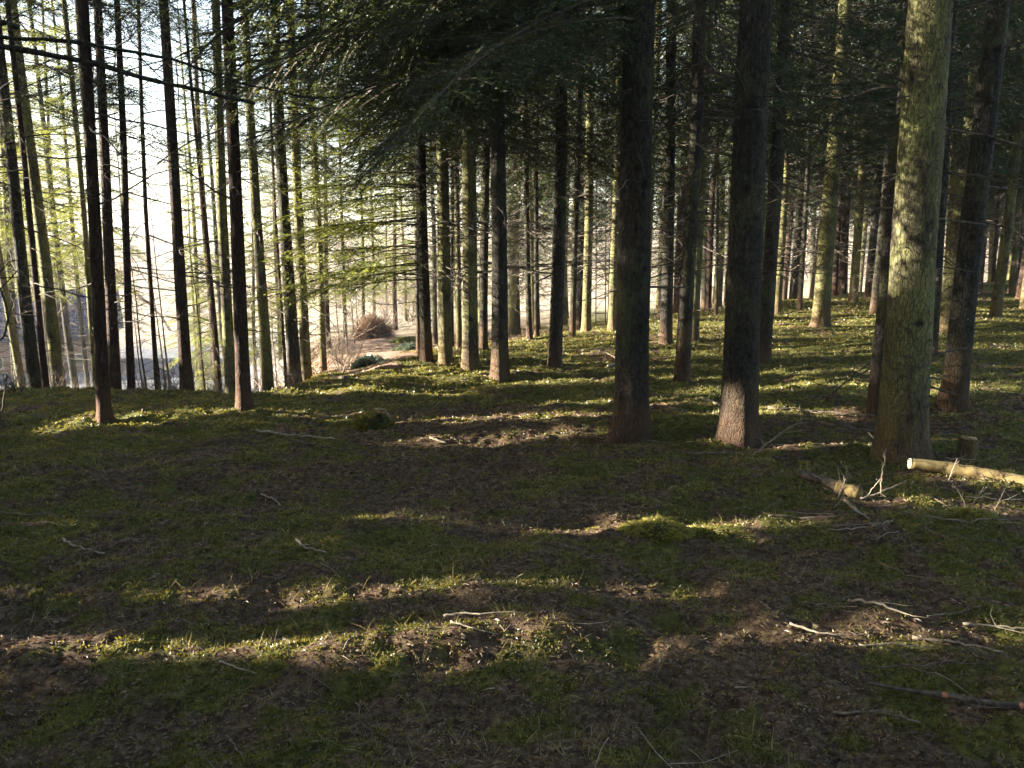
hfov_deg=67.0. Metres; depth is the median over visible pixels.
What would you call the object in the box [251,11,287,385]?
spruce tree
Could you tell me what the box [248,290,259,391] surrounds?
sapling
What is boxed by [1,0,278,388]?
spruce tree
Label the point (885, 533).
brash stick
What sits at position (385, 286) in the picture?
spruce tree
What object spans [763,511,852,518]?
brash stick
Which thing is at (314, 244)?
spruce tree
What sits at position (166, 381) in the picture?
bare bush
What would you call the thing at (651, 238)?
spruce tree
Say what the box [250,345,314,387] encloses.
bare bush
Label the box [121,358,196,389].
bare bush
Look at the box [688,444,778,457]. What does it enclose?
stick
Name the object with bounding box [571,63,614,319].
spruce tree
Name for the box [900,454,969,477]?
brash stick
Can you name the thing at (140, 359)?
sapling
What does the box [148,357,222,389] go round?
bare bush
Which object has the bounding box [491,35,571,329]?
spruce tree
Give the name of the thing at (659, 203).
spruce tree
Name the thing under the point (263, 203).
spruce tree
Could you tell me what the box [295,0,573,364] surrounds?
spruce tree
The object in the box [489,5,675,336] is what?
spruce tree
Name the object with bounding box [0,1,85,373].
spruce tree
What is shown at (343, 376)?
stick
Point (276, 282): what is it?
spruce tree
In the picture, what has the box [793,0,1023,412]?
spruce tree
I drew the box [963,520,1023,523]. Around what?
brash stick
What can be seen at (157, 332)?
sapling
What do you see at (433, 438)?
stick
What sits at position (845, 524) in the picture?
brash stick
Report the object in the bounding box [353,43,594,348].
spruce tree
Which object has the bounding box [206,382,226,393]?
bare bush
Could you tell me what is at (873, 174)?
spruce tree
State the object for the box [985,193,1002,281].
spruce tree
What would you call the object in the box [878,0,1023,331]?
spruce tree
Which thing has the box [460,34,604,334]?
spruce tree
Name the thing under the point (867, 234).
spruce tree
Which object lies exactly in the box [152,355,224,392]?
bare bush
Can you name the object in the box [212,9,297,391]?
spruce tree
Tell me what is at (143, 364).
sapling
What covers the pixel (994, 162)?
spruce tree
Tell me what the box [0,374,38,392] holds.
bare bush
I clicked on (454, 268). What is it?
spruce tree
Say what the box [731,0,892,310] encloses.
spruce tree
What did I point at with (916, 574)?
stick
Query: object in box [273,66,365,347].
spruce tree
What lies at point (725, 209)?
spruce tree
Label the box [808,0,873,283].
spruce tree
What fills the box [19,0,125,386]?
spruce tree
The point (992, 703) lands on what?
fallen pole
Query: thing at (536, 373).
stick
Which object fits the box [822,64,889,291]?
spruce tree
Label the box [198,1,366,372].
spruce tree
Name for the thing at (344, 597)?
moss
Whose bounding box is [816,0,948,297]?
spruce tree
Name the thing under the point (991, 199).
spruce tree
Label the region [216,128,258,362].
spruce tree
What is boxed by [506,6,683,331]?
spruce tree
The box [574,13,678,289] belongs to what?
spruce tree
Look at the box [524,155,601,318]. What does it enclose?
spruce tree
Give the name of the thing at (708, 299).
spruce tree
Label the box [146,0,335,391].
spruce tree
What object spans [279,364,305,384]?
bare bush
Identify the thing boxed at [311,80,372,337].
spruce tree
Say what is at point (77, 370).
bare bush
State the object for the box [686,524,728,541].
moss cushion
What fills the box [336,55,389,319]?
spruce tree
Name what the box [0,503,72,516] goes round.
stick
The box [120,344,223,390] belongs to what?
bare bush
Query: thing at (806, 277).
bare tree
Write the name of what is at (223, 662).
stick
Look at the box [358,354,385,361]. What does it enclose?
plant
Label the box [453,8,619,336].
spruce tree
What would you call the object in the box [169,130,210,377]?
spruce tree
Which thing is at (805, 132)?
spruce tree
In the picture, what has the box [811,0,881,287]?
spruce tree
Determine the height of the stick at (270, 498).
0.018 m
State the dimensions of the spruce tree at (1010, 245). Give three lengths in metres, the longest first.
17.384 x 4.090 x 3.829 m
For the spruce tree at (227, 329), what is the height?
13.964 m
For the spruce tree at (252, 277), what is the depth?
26.77 m
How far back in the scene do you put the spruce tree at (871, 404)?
7.05 m
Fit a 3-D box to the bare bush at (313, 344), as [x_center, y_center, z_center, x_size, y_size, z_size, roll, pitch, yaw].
[-3.328,-1.067,13.181,1.304,1.876,2.753,9,13,41]
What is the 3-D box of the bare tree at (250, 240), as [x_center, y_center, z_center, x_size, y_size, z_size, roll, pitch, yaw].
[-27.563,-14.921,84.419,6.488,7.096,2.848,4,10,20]
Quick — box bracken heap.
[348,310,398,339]
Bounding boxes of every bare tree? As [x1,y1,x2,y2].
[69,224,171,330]
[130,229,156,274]
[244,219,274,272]
[551,206,607,283]
[793,219,809,278]
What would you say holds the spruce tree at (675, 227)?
on the ground at (528, 624)
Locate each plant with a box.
[349,356,377,368]
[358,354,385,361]
[390,336,415,343]
[391,342,415,351]
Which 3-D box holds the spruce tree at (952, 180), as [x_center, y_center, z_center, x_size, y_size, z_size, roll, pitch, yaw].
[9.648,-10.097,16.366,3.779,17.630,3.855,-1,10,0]
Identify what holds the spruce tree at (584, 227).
on the ground at (528, 624)
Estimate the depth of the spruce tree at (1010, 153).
18.40 m
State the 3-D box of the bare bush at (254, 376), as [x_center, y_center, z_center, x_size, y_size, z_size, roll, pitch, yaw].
[-4.867,-0.199,15.203,2.198,1.574,1.401,-5,11,-29]
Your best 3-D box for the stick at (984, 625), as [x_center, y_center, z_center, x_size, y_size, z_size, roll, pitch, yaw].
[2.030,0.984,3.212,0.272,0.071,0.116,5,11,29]
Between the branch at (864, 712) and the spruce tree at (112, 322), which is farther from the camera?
the spruce tree at (112, 322)
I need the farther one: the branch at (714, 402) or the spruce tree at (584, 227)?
the spruce tree at (584, 227)
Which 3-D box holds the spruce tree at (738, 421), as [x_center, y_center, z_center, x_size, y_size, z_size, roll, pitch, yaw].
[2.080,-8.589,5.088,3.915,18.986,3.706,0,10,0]
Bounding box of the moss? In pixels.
[0,297,1023,767]
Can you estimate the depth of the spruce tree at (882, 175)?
23.35 m
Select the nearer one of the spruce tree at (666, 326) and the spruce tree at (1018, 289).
the spruce tree at (666, 326)
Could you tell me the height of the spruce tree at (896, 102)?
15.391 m
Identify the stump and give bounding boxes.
[956,436,978,461]
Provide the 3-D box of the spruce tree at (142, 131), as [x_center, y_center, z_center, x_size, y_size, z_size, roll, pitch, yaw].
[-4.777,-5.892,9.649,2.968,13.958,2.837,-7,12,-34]
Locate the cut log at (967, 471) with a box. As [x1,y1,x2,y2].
[904,456,1023,484]
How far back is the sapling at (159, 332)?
11.22 m
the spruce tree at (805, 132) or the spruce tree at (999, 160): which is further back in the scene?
the spruce tree at (999, 160)
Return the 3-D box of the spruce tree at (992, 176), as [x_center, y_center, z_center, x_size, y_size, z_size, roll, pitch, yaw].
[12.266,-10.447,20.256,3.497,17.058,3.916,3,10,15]
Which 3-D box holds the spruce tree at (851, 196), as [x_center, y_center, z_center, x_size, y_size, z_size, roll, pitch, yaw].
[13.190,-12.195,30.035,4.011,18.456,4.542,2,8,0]
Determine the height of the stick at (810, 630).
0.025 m
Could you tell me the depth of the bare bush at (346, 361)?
11.40 m
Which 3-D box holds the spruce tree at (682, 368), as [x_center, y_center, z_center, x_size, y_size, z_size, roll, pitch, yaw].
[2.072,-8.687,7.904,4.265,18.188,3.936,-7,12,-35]
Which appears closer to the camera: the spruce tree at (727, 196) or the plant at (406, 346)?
the plant at (406, 346)
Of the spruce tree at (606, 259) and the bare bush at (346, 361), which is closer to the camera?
the bare bush at (346, 361)
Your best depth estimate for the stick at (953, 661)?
2.91 m
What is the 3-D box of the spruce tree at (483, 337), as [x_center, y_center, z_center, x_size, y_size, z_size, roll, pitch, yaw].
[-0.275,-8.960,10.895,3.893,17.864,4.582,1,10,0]
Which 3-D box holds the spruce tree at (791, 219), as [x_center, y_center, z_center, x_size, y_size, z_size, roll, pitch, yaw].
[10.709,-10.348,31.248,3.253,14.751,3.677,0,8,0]
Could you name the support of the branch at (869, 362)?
on the ground at (528, 624)
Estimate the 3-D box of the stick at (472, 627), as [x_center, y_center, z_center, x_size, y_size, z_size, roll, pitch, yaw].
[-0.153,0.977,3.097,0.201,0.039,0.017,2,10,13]
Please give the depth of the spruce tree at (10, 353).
30.10 m
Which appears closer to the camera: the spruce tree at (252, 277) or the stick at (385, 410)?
the stick at (385, 410)
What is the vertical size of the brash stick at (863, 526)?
0.086 m
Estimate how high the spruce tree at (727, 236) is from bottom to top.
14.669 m
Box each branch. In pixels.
[696,397,719,405]
[755,418,808,452]
[799,414,874,432]
[813,367,869,391]
[826,354,870,399]
[833,709,920,723]
[843,499,869,518]
[847,598,930,618]
[860,480,906,498]
[879,448,886,493]
[912,635,1002,653]
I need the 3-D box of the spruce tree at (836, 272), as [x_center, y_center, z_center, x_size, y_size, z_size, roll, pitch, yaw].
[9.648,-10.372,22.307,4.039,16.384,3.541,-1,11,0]
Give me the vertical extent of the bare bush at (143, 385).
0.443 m
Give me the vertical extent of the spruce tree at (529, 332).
18.188 m
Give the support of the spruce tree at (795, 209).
on the ground at (528, 624)
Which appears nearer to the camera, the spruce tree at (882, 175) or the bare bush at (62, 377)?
the bare bush at (62, 377)
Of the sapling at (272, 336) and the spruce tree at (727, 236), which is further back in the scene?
the spruce tree at (727, 236)
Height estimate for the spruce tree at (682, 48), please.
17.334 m
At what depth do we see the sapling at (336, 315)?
19.99 m
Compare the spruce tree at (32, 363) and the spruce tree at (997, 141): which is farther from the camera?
the spruce tree at (997, 141)
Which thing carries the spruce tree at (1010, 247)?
on the ground at (528, 624)
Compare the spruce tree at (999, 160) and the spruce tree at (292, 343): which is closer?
the spruce tree at (292, 343)
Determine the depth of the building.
37.65 m
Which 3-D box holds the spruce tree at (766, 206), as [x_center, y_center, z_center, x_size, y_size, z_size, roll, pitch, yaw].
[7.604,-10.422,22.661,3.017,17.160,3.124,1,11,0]
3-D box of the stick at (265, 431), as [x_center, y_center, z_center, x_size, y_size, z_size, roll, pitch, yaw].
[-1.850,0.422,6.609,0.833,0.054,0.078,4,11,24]
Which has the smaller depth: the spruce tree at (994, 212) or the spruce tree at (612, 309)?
the spruce tree at (612, 309)
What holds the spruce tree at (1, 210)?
on the ground at (528, 624)
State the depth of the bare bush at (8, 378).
9.48 m
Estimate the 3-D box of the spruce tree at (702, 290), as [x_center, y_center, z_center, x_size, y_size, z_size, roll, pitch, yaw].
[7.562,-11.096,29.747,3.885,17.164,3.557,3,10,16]
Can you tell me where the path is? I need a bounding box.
[311,337,415,374]
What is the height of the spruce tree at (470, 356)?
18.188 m
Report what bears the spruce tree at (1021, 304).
on the ground at (528, 624)
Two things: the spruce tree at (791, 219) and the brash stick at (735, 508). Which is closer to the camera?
the brash stick at (735, 508)
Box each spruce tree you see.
[0,0,116,385]
[0,0,141,388]
[0,0,193,387]
[0,0,216,390]
[0,0,274,423]
[0,0,379,360]
[0,1,82,385]
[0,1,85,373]
[0,3,119,387]
[0,7,85,386]
[0,10,72,387]
[0,12,75,373]
[0,76,41,386]
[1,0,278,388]
[1,35,83,383]
[17,0,152,378]
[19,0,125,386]
[25,0,263,389]
[30,0,307,390]
[47,0,162,385]
[72,0,350,411]
[101,82,151,368]
[107,0,810,445]
[115,0,323,392]
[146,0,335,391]
[157,0,253,391]
[160,6,233,389]
[163,1,372,383]
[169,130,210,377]
[175,4,259,390]
[182,0,222,392]
[191,0,428,380]
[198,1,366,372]
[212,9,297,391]
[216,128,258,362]
[228,81,285,390]
[239,0,550,361]
[250,11,318,357]
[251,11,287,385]
[256,135,294,361]
[266,0,332,345]
[268,0,610,382]
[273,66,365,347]
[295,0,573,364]
[297,1,516,355]
[304,111,334,312]
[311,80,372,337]
[329,0,616,371]
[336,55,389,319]
[342,38,547,347]
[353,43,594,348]
[353,139,390,315]
[362,122,414,329]
[367,0,621,350]
[371,168,400,312]
[378,136,462,343]
[381,127,414,321]
[384,155,437,316]
[428,177,462,321]
[430,16,619,339]
[435,3,718,367]
[450,133,519,340]
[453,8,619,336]
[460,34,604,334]
[460,93,574,334]
[461,169,545,307]
[476,85,573,303]
[476,155,546,322]
[477,106,554,335]
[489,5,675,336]
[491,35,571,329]
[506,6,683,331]
[507,191,551,311]
[510,0,846,381]
[520,55,653,329]
[520,174,611,310]
[522,101,607,324]
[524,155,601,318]
[538,96,610,293]
[539,0,706,330]
[540,0,1005,449]
[555,0,831,344]
[565,4,665,301]
[570,11,655,290]
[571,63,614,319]
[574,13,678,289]
[583,0,820,340]
[592,104,610,303]
[594,0,796,321]
[595,178,606,325]
[599,0,722,318]
[651,0,732,317]
[651,0,974,364]
[651,32,683,312]
[652,5,680,295]
[652,8,731,313]
[652,52,712,298]
[653,0,776,311]
[654,38,731,290]
[660,0,798,314]
[675,46,730,307]
[676,0,878,319]
[701,4,734,307]
[702,20,733,296]
[703,8,767,271]
[707,23,840,284]
[709,0,893,315]
[713,21,737,304]
[719,145,799,282]
[727,0,1002,416]
[728,0,1023,462]
[730,0,960,327]
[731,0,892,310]
[763,1,860,270]
[766,0,890,298]
[766,11,824,298]
[766,42,819,276]
[766,105,824,278]
[782,26,819,299]
[784,1,888,272]
[784,172,811,284]
[786,0,1023,357]
[790,0,897,294]
[791,2,902,295]
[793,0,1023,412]
[797,0,902,302]
[801,1,975,313]
[804,6,892,276]
[805,6,876,281]
[805,130,857,298]
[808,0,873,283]
[808,191,817,292]
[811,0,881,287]
[811,0,1023,302]
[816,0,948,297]
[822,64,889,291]
[849,159,870,269]
[850,26,947,261]
[852,12,969,263]
[854,170,882,260]
[863,8,969,226]
[871,0,1022,265]
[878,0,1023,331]
[942,14,1022,289]
[944,28,1023,254]
[944,38,1010,253]
[945,3,1023,316]
[947,2,1022,267]
[947,18,1020,265]
[949,34,1023,293]
[956,11,1018,251]
[961,0,1023,308]
[968,39,1023,281]
[984,165,1023,279]
[985,58,1023,298]
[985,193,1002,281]
[986,19,1023,292]
[986,96,1017,272]
[987,33,1014,279]
[989,34,1020,278]
[996,43,1023,263]
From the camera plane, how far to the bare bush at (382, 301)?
37.08 m
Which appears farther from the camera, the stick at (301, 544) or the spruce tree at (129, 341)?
the spruce tree at (129, 341)
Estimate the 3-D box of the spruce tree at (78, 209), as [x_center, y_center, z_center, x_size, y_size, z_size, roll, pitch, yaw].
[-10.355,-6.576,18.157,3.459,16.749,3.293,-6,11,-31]
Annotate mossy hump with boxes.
[351,410,396,432]
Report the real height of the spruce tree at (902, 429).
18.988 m
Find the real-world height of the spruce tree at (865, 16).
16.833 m
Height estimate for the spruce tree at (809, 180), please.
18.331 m
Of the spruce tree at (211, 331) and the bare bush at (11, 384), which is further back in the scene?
the spruce tree at (211, 331)
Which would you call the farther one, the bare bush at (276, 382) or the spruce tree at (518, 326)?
the spruce tree at (518, 326)
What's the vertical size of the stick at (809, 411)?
0.072 m
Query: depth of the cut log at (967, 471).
5.32 m
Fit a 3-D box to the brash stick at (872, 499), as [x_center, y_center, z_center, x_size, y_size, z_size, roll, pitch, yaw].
[2.164,0.680,4.742,0.491,0.129,0.079,2,10,13]
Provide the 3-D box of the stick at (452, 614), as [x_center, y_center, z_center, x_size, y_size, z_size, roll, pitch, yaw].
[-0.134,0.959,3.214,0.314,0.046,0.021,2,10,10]
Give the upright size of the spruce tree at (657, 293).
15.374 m
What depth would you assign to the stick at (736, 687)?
2.81 m
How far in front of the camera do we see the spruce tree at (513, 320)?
19.75 m
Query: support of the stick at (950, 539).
on the ground at (528, 624)
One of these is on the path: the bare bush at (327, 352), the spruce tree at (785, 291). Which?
the bare bush at (327, 352)
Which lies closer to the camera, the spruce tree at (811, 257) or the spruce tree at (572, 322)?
the spruce tree at (572, 322)
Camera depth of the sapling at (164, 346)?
11.79 m
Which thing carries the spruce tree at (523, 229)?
on the ground at (528, 624)
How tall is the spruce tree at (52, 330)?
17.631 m
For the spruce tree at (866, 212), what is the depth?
28.83 m
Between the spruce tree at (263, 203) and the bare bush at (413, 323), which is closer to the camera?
the spruce tree at (263, 203)
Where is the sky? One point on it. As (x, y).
(158, 116)
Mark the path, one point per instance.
(386, 348)
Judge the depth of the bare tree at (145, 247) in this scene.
103.82 m
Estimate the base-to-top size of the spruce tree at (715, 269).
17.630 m
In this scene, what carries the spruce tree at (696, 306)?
on the ground at (528, 624)
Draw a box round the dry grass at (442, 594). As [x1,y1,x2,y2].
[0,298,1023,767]
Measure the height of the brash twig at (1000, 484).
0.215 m
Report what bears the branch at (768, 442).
on the ground at (528, 624)
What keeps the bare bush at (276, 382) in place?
on the ground at (528, 624)
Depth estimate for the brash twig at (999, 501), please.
4.69 m
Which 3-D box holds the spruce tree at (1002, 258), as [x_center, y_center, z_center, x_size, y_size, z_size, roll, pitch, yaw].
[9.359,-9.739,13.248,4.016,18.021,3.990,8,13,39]
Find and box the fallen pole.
[867,682,1023,710]
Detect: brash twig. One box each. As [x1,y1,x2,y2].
[950,480,966,505]
[988,469,1012,502]
[994,481,1014,509]
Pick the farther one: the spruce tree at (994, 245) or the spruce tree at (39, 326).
the spruce tree at (994, 245)
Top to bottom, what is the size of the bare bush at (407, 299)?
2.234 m
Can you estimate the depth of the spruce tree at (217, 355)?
11.29 m
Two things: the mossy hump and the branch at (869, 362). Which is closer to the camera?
the mossy hump
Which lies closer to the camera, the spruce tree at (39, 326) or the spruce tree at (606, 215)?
the spruce tree at (39, 326)
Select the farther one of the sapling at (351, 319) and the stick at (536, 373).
the sapling at (351, 319)
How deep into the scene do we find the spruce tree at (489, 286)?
18.75 m
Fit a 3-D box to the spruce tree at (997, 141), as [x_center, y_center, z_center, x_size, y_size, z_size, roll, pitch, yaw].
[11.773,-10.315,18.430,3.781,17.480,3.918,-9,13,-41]
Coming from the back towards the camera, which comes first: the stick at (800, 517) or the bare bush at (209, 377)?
the bare bush at (209, 377)
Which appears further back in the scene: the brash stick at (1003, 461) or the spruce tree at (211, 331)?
the spruce tree at (211, 331)
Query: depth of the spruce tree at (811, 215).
29.12 m
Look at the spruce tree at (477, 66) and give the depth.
5.92 m
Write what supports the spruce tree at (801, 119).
on the ground at (528, 624)
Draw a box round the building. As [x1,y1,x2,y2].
[0,290,122,372]
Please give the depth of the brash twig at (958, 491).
4.66 m
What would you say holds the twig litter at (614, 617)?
on the ground at (528, 624)
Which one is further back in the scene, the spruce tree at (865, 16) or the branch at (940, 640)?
the spruce tree at (865, 16)
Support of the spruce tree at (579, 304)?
on the ground at (528, 624)
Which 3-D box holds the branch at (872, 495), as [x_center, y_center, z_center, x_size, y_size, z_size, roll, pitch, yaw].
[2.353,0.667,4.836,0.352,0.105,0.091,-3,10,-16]
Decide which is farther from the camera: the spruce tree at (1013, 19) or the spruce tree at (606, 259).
the spruce tree at (606, 259)
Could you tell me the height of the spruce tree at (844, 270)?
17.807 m
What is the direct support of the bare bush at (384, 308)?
on the ground at (528, 624)
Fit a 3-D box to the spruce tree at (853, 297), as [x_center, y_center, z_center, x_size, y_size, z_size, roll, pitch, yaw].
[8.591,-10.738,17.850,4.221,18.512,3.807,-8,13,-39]
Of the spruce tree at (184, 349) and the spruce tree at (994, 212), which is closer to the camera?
the spruce tree at (184, 349)
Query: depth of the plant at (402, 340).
20.97 m
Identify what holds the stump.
on the ground at (528, 624)
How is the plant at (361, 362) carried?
on the ground at (528, 624)
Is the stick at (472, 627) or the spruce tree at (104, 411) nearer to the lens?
the stick at (472, 627)
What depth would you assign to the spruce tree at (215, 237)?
22.38 m
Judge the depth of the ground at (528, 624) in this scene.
3.84 m
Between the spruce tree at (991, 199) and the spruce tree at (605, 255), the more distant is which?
the spruce tree at (991, 199)
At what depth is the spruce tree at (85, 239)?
11.38 m
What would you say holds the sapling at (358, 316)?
on the path
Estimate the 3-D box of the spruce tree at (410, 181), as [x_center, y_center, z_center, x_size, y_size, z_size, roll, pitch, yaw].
[-1.155,-8.995,13.285,3.920,17.630,3.552,6,11,30]
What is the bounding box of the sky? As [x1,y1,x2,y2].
[0,0,904,236]
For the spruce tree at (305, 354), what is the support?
on the ground at (528, 624)
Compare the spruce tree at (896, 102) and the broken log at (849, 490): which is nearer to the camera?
the broken log at (849, 490)
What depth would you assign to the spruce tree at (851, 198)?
28.67 m
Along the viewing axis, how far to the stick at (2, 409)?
7.12 m
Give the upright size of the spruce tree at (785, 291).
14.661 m
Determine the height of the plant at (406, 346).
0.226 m
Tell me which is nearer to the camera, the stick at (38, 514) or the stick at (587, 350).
the stick at (38, 514)
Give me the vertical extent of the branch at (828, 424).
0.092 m
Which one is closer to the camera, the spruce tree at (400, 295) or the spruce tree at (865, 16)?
the spruce tree at (865, 16)
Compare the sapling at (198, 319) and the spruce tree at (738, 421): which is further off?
the sapling at (198, 319)
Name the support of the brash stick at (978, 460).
on the ground at (528, 624)
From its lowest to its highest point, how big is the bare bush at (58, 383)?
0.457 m
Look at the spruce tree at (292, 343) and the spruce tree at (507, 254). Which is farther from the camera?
the spruce tree at (507, 254)
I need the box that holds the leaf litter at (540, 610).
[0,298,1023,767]
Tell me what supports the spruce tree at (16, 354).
on the ground at (528, 624)
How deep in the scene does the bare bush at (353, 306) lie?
35.39 m
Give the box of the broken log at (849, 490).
[797,469,862,498]
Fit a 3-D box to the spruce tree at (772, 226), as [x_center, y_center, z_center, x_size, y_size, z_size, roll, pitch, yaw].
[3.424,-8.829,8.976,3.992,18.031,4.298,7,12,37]
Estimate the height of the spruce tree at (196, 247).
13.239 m
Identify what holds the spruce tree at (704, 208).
on the ground at (528, 624)
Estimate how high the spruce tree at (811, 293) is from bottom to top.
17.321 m
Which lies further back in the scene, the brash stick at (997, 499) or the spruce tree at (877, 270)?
the spruce tree at (877, 270)
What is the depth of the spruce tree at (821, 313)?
13.73 m
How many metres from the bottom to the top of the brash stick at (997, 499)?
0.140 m
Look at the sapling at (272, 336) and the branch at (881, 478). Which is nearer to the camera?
the branch at (881, 478)
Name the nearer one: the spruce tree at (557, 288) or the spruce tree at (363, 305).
the spruce tree at (557, 288)
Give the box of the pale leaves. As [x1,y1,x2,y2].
[22,316,1022,724]
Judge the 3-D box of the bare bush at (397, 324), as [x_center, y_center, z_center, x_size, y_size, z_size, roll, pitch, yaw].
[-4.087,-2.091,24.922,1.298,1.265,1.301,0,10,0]
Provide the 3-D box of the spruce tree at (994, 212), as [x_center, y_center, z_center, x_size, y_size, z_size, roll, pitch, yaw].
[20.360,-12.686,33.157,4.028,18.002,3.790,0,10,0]
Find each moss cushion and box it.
[615,514,695,543]
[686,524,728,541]
[937,505,1001,521]
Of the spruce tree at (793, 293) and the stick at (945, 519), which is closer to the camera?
the stick at (945, 519)
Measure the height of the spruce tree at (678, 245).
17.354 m
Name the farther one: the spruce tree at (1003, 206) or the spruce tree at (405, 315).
the spruce tree at (405, 315)
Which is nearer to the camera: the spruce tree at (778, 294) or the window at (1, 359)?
the spruce tree at (778, 294)
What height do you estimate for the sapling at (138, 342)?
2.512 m
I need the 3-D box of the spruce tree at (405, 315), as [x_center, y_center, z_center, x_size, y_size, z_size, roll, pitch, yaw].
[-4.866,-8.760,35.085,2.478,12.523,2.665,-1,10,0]
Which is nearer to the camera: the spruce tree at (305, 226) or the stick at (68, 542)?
the stick at (68, 542)
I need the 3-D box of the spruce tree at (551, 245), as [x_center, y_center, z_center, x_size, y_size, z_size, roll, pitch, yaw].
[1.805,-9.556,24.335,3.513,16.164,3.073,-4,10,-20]
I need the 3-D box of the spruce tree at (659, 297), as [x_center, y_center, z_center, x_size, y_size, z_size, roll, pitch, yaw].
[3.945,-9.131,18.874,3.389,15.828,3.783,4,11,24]
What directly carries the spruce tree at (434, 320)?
on the ground at (528, 624)
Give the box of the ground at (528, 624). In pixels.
[0,226,1023,767]
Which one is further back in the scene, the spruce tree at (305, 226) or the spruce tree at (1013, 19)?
the spruce tree at (305, 226)
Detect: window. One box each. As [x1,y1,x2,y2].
[0,358,3,369]
[64,353,82,365]
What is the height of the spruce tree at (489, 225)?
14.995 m
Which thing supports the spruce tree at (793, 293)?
on the ground at (528, 624)
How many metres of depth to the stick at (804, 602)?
3.41 m
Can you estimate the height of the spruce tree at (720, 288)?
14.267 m
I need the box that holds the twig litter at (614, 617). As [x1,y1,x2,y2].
[0,359,1023,767]
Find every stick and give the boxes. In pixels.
[0,373,7,422]
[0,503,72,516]
[61,537,104,553]
[219,661,255,673]
[225,734,242,755]
[255,429,334,438]
[259,375,347,388]
[261,493,281,505]
[295,538,325,552]
[374,408,390,421]
[429,436,445,442]
[443,612,498,616]
[447,409,474,410]
[450,621,498,633]
[512,365,565,373]
[575,342,614,351]
[647,436,693,442]
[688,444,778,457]
[714,497,754,508]
[735,686,753,688]
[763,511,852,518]
[768,405,874,416]
[768,515,833,518]
[789,622,863,636]
[803,590,856,606]
[810,485,871,502]
[811,511,882,526]
[823,484,908,508]
[827,508,892,530]
[859,642,930,648]
[861,519,898,538]
[875,560,961,585]
[875,644,1023,667]
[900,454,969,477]
[902,505,1023,523]
[902,654,985,710]
[923,528,976,556]
[927,602,981,616]
[946,451,1015,460]
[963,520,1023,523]
[963,606,1023,633]
[965,492,1021,499]
[981,454,1022,464]
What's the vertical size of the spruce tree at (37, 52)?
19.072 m
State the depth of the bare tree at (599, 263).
57.69 m
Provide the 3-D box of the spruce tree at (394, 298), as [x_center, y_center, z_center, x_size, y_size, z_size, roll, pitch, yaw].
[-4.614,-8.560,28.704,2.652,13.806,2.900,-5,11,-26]
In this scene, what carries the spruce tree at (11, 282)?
on the ground at (528, 624)
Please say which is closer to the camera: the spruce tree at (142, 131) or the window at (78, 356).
the spruce tree at (142, 131)
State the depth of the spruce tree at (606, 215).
21.68 m
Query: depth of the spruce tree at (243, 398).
7.14 m
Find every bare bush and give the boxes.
[0,367,22,388]
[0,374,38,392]
[13,321,143,388]
[37,361,126,388]
[44,375,74,386]
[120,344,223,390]
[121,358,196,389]
[125,374,154,389]
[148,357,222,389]
[148,361,184,389]
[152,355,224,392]
[197,330,282,391]
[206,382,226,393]
[210,338,283,391]
[247,292,397,373]
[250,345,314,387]
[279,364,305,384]
[280,327,350,371]
[320,337,362,366]
[327,337,372,372]
[330,294,372,322]
[361,282,408,320]
[367,301,404,330]
[369,284,401,317]
[389,282,437,324]
[391,289,415,321]
[398,279,414,318]
[403,281,431,322]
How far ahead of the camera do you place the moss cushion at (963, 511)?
4.50 m
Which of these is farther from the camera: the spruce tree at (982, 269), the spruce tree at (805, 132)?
the spruce tree at (982, 269)
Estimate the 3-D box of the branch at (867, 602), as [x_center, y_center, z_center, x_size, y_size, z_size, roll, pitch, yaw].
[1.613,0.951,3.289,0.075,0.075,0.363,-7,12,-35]
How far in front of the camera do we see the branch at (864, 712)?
2.67 m
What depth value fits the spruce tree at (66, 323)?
20.38 m
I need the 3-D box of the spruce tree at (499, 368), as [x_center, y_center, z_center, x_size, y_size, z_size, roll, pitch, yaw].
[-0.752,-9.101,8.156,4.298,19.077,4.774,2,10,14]
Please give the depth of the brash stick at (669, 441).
6.42 m
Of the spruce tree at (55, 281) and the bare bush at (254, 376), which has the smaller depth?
the bare bush at (254, 376)
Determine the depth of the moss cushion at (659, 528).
4.27 m
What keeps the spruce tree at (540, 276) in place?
on the ground at (528, 624)
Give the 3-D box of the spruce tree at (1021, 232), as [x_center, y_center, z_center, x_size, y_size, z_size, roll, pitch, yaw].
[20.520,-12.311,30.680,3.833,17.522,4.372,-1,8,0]
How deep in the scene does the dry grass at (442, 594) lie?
3.49 m
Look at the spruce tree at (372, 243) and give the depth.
37.56 m
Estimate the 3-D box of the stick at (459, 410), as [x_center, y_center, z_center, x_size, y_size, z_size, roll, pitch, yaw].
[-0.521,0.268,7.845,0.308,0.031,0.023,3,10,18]
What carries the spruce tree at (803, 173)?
on the ground at (528, 624)
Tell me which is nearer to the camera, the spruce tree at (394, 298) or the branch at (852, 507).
the branch at (852, 507)
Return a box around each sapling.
[116,223,167,387]
[119,279,161,388]
[121,300,150,372]
[132,279,168,389]
[136,171,170,389]
[142,257,175,388]
[158,281,218,390]
[173,202,216,389]
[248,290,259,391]
[254,265,279,388]
[317,244,356,367]
[327,268,348,347]
[341,282,355,343]
[346,285,362,340]
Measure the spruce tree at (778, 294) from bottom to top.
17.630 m
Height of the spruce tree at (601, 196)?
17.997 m

